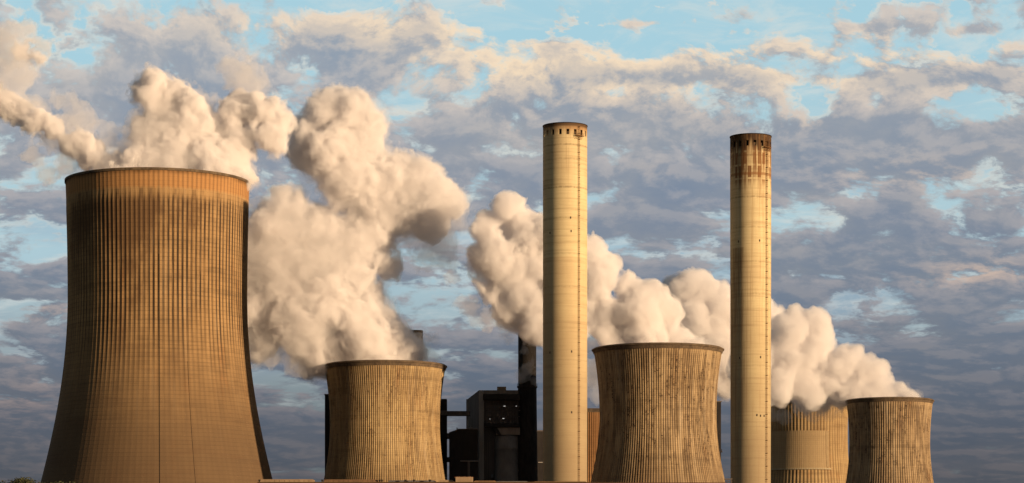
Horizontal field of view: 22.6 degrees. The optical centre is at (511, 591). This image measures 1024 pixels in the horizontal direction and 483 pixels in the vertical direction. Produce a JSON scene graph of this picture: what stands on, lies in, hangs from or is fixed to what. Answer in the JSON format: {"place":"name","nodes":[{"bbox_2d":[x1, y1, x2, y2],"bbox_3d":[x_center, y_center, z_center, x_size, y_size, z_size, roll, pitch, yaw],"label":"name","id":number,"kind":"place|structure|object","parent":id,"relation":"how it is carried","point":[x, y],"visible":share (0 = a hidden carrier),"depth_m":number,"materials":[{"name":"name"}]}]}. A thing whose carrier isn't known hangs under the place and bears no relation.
{"place":"outdoors","nodes":[
{"label":"outdoors","id":0,"kind":"place"},
{"bbox_2d":[323,360,446,481],"bbox_3d":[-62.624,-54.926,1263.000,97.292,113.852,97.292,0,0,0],"label":"cooling tower","id":1,"kind":"structure","parent":0,"point":[384,420],"depth_m":1238.52,"materials":[{"name":"concrete"}]},
{"bbox_2d":[257,476,589,482],"bbox_3d":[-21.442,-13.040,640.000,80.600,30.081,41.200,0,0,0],"label":"factory hall","id":2,"kind":"structure","parent":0,"point":[459,479],"depth_m":621.00,"materials":[{"name":"metal"}]},
{"bbox_2d":[466,387,519,481],"bbox_3d":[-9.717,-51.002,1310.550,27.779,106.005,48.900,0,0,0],"label":"boiler house","id":3,"kind":"structure","parent":0,"point":[492,418],"depth_m":1292.60,"materials":[{"name":"metal"}]},
{"bbox_2d":[0,0,1023,482],"label":"sky","id":4,"kind":"structure","parent":0,"point":[389,152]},
{"bbox_2d":[587,408,598,481],"bbox_3d":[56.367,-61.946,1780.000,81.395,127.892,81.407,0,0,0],"label":"cooling tower","id":5,"kind":"structure","parent":0,"point":[592,426],"depth_m":1755.17,"materials":[{"name":"concrete"}]},
{"bbox_2d":[591,342,724,481],"bbox_3d":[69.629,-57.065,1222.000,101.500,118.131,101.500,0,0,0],"label":"cooling tower","id":6,"kind":"structure","parent":0,"point":[657,411],"depth_m":1196.70,"materials":[{"name":"concrete"}]},
{"bbox_2d":[590,482,726,482],"bbox_3d":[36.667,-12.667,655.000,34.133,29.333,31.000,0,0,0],"label":"storage shed","id":7,"kind":"structure","parent":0,"point":[658,482],"depth_m":639.50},
{"bbox_2d":[771,400,848,482],"bbox_3d":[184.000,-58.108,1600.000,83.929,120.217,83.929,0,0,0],"label":"cooling tower","id":8,"kind":"structure","parent":0,"point":[809,441],"depth_m":1576.74,"materials":[{"name":"concrete"}]},
{"bbox_2d":[845,397,934,482],"bbox_3d":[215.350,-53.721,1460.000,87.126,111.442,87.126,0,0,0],"label":"cooling tower","id":9,"kind":"structure","parent":0,"point":[889,439],"depth_m":1439.77,"materials":[{"name":"concrete"}]},
{"bbox_3d":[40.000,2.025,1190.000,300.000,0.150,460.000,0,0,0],"label":"pavement","id":10,"kind":"structure","parent":0,"visible":0},
{"bbox_2d":[324,394,329,470],"bbox_3d":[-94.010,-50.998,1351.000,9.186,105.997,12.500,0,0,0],"label":"stair tower","id":11,"kind":"structure","parent":10,"relation":"on","point":[327,422],"depth_m":1345.00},
{"bbox_2d":[408,330,422,360],"bbox_3d":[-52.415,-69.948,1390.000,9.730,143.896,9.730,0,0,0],"label":"short chimney","id":12,"kind":"object","parent":10,"relation":"on","point":[415,345],"visible":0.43,"depth_m":1386.48,"materials":[{"name":"concrete"}]},
{"bbox_2d":[440,399,469,479],"bbox_3d":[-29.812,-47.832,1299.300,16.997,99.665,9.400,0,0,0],"label":"conveyor tower","id":13,"kind":"structure","parent":10,"relation":"on","point":[444,434],"depth_m":1295.00,"materials":[{"name":"black metal"}]},
{"bbox_2d":[449,428,477,481],"bbox_3d":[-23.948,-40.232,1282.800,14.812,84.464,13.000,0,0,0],"label":"machine hall","id":14,"kind":"structure","parent":10,"relation":"on","point":[463,452],"depth_m":1277.00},
{"bbox_2d":[517,334,537,481],"bbox_3d":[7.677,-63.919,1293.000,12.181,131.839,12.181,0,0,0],"label":"black chimney","id":15,"kind":"object","parent":10,"relation":"on","point":[527,438],"visible":1,"depth_m":1288.73,"materials":[{"name":"metal"}]},
{"bbox_2d":[537,430,542,480],"bbox_3d":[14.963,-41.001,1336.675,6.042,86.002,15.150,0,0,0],"label":"filter house","id":16,"kind":"structure","parent":10,"relation":"on","point":[540,452],"depth_m":1330.00,"materials":[{"name":"brown metal"}]},
{"bbox_2d":[543,122,587,481],"bbox_3d":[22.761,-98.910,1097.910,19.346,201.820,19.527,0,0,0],"label":"tall chimney","id":17,"kind":"object","parent":10,"relation":"on","point":[564,301],"visible":0.98,"depth_m":1089.74,"materials":[{"name":"concrete"}]},
{"bbox_2d":[716,401,722,458],"bbox_3d":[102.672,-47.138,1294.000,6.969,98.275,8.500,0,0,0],"label":"elevator tower","id":18,"kind":"structure","parent":10,"relation":"on","point":[718,412],"depth_m":1290.00,"materials":[{"name":"metal"}]},
{"bbox_2d":[730,133,771,482],"bbox_3d":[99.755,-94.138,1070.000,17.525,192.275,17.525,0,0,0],"label":"tall chimney","id":19,"kind":"object","parent":10,"relation":"on","point":[750,287],"visible":1,"depth_m":1062.68,"materials":[{"name":"concrete"}]},
{"label":"ground","id":20,"kind":"structure","parent":0,"visible":0},
{"bbox_2d":[7,477,39,482],"bbox_3d":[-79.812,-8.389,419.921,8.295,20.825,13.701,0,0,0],"label":"leafy tree","id":21,"kind":"object","parent":20,"relation":"on","point":[24,479],"visible":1,"depth_m":418.24,"materials":[{"name":"green plant"}]},
{"bbox_2d":[0,480,79,482],"bbox_3d":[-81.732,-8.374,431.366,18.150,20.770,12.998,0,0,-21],"label":"leafy tree","id":22,"kind":"object","parent":20,"relation":"on","point":[44,482],"visible":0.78,"depth_m":432.13,"materials":[{"name":"green plant"}]},
{"bbox_2d":[41,167,271,482],"bbox_3d":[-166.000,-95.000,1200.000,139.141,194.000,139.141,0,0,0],"label":"cooling tower","id":23,"kind":"structure","parent":20,"relation":"on","point":[157,385],"depth_m":1161.49,"materials":[{"name":"concrete"}]}
]}

